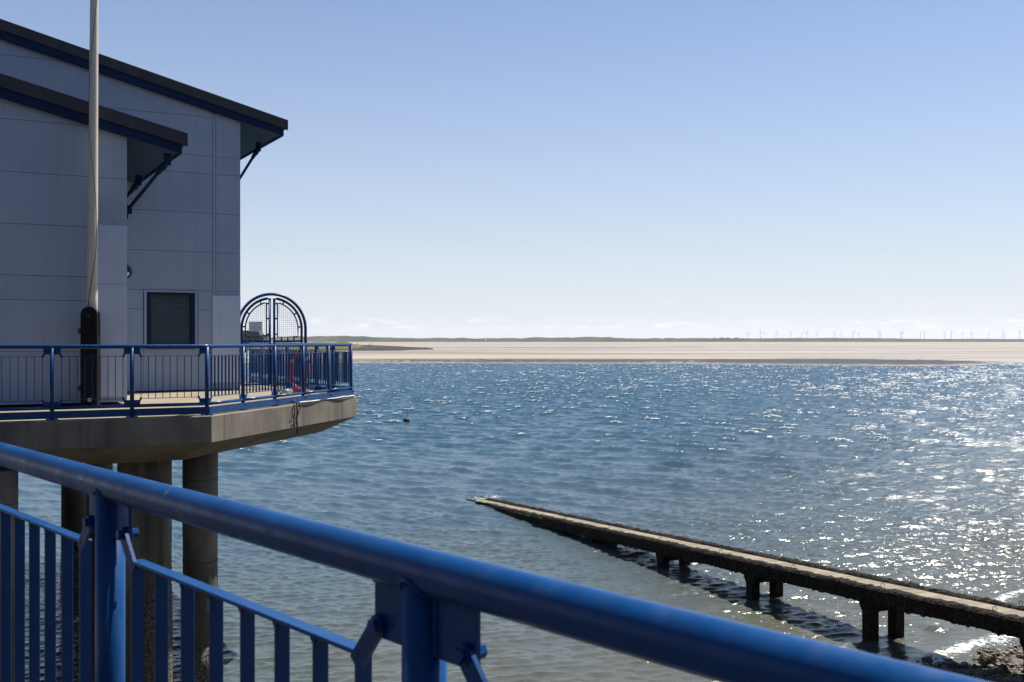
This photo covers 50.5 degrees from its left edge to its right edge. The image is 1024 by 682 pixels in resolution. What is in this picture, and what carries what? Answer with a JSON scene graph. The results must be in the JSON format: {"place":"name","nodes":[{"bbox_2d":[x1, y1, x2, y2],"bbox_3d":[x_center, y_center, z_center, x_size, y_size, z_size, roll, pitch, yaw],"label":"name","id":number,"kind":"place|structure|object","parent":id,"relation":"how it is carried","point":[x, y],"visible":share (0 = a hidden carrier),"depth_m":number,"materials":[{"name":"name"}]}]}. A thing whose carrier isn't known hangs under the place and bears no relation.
{"place":"outdoors","nodes":[
{"label":"outdoors","id":0,"kind":"place"},
{"bbox_2d":[279,389,289,393],"bbox_3d":[-5.140,1.177,24.500,0.270,0.145,0.270,0,0,0],"label":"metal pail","id":1,"kind":"object","parent":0,"point":[285,391],"visible":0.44,"depth_m":24.39,"materials":[{"name":"metal"}]},
{"bbox_2d":[248,342,362,348],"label":"headland","id":2,"kind":"structure","parent":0,"point":[345,347],"depth_m":663.16,"materials":[{"name":"green soil"}]},
{"bbox_2d":[248,345,432,350],"bbox_3d":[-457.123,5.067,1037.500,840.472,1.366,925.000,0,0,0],"label":"rocky spit","id":3,"kind":"structure","parent":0,"point":[374,347],"depth_m":642.64,"materials":[{"name":"grey stone"}]},
{"bbox_2d":[243,330,267,343],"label":"stone house","id":4,"kind":"structure","parent":3,"relation":"on","point":[257,334],"depth_m":600.00,"materials":[{"name":"stone"}]},
{"bbox_2d":[0,442,988,681],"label":"railing","id":5,"kind":"object","parent":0,"point":[431,605],"visible":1,"depth_m":1.79,"materials":[{"name":"blue metal"}]},
{"bbox_2d":[0,0,1023,338],"label":"sky","id":6,"kind":"structure","parent":0,"point":[475,169],"materials":[{"name":"blue"}]},
{"bbox_2d":[18,363,1023,681],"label":"sea","id":7,"kind":"structure","parent":0,"point":[906,473],"depth_m":46.62,"materials":[{"name":"liquid"}]},
{"bbox_2d":[403,346,704,346],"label":"lagoon","id":8,"kind":"structure","parent":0,"point":[553,346],"depth_m":891.85,"materials":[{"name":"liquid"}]},
{"bbox_2d":[245,342,1023,366],"bbox_3d":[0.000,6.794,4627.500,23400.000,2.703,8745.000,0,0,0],"label":"sandbank","id":9,"kind":"structure","parent":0,"point":[910,354],"depth_m":460.14,"materials":[{"name":"beige sand"}]},
{"bbox_2d":[271,336,1023,340],"bbox_3d":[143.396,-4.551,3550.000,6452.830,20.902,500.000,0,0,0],"label":"dunes","id":10,"kind":"structure","parent":0,"point":[338,338],"depth_m":3457.52,"materials":[{"name":"beige sand"}]},
{"bbox_2d":[271,341,1023,341],"bbox_3d":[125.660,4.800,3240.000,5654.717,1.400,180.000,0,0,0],"label":"salt marsh","id":11,"kind":"structure","parent":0,"point":[664,341],"depth_m":3236.75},
{"bbox_2d":[947,648,1022,681],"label":"shore ground","id":12,"kind":"structure","parent":0,"point":[1014,659],"depth_m":21.06,"materials":[{"name":"gravel"}]},
{"bbox_2d":[0,382,356,681],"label":"platform","id":13,"kind":"structure","parent":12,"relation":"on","point":[150,447],"depth_m":18.90,"materials":[{"name":"concrete"}]},
{"bbox_2d":[78,0,100,405],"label":"flagpole","id":14,"kind":"object","parent":13,"relation":"on","point":[89,330],"visible":0.99,"depth_m":20.27,"materials":[{"name":"white metal"}]},
{"bbox_2d":[0,19,287,404],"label":"lifeboat station","id":15,"kind":"object","parent":13,"relation":"on","point":[172,153],"visible":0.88,"depth_m":24.54,"materials":[{"name":"grey"}]},
{"bbox_2d":[143,290,197,350],"bbox_3d":[-8.288,-0.463,26.343,1.289,1.470,0.220,0,0,-29],"label":"window","id":16,"kind":"structure","parent":15,"relation":"in","point":[169,318],"depth_m":26.42,"materials":[{"name":"black glass"}]},
{"bbox_2d":[0,342,355,419],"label":"platform railing","id":17,"kind":"object","parent":13,"relation":"on","point":[330,365],"visible":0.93,"depth_m":18.88,"materials":[{"name":"blue metal"}]},
{"bbox_2d":[237,293,306,389],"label":"arched gate","id":18,"kind":"structure","parent":13,"relation":"on","point":[255,326],"depth_m":27.75,"materials":[{"name":"blue metal"}]},
{"bbox_2d":[292,387,299,392],"bbox_3d":[-4.924,1.164,24.900,0.250,0.172,0.250,0,0,0],"label":"bucket","id":19,"kind":"object","parent":13,"relation":"on","point":[295,389],"visible":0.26,"depth_m":24.80,"materials":[{"name":"red plastic"}]},
{"bbox_2d":[292,400,300,432],"bbox_3d":[-4.248,1.503,21.202,0.120,0.648,0.401,0,0,11],"label":"rope bundle","id":20,"kind":"object","parent":13,"relation":"hanging from","point":[297,414],"visible":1,"depth_m":21.21,"materials":[{"name":"black fabric"}]},
{"bbox_2d":[290,352,309,387],"bbox_3d":[-5.219,0.781,26.700,0.524,0.953,0.096,0,0,-6],"label":"lifebuoy","id":21,"kind":"object","parent":13,"relation":"on","point":[293,369],"visible":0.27,"depth_m":26.67,"materials":[{"name":"red plastic"}]},
{"bbox_2d":[300,396,353,402],"bbox_3d":[-3.851,1.244,22.733,0.044,0.028,2.901,0,0,14],"label":"cable","id":22,"kind":"object","parent":13,"relation":"on","point":[326,399],"visible":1,"depth_m":22.61,"materials":[{"name":"black rubber"}]},
{"bbox_2d":[299,395,354,402],"bbox_3d":[-3.854,1.238,22.811,0.046,0.040,2.851,0,0,14],"label":"cable","id":23,"kind":"object","parent":13,"relation":"on","point":[328,398],"visible":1,"depth_m":22.86,"materials":[{"name":"white plastic"}]},
{"bbox_2d":[465,496,1023,679],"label":"slipway","id":24,"kind":"structure","parent":12,"relation":"on","point":[874,595],"depth_m":25.50,"materials":[{"name":"concrete"}]},
{"bbox_2d":[921,656,932,662],"bbox_3d":[8.325,6.468,21.808,0.248,0.223,0.245,0,0,-24],"label":"boulder","id":25,"kind":"object","parent":12,"relation":"on","point":[926,659],"visible":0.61,"depth_m":21.77,"materials":[{"name":"black stone"}]},
{"bbox_2d":[917,638,1023,681],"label":"pebbles","id":26,"kind":"object","parent":12,"relation":"on","point":[1002,657],"visible":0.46,"depth_m":21.40,"materials":[{"name":"grey stone"}]},
{"bbox_2d":[979,653,996,667],"bbox_3d":[9.441,6.389,21.508,0.341,0.453,0.315,14,11,0],"label":"boulder","id":27,"kind":"object","parent":12,"relation":"on","point":[986,659],"visible":0.6,"depth_m":21.40,"materials":[{"name":"stone"}]},
{"bbox_2d":[992,667,1005,673],"bbox_3d":[9.261,6.330,20.680,0.227,0.187,0.229,0,0,0],"label":"boulder","id":28,"kind":"object","parent":12,"relation":"on","point":[997,669],"visible":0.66,"depth_m":20.64,"materials":[{"name":"grey stone"}]},
{"bbox_2d":[999,664,1009,670],"bbox_3d":[9.489,6.339,20.907,0.234,0.203,0.242,0,0,44],"label":"boulder","id":29,"kind":"object","parent":12,"relation":"on","point":[1005,666],"visible":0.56,"depth_m":20.84,"materials":[{"name":"grey stone"}]}
]}

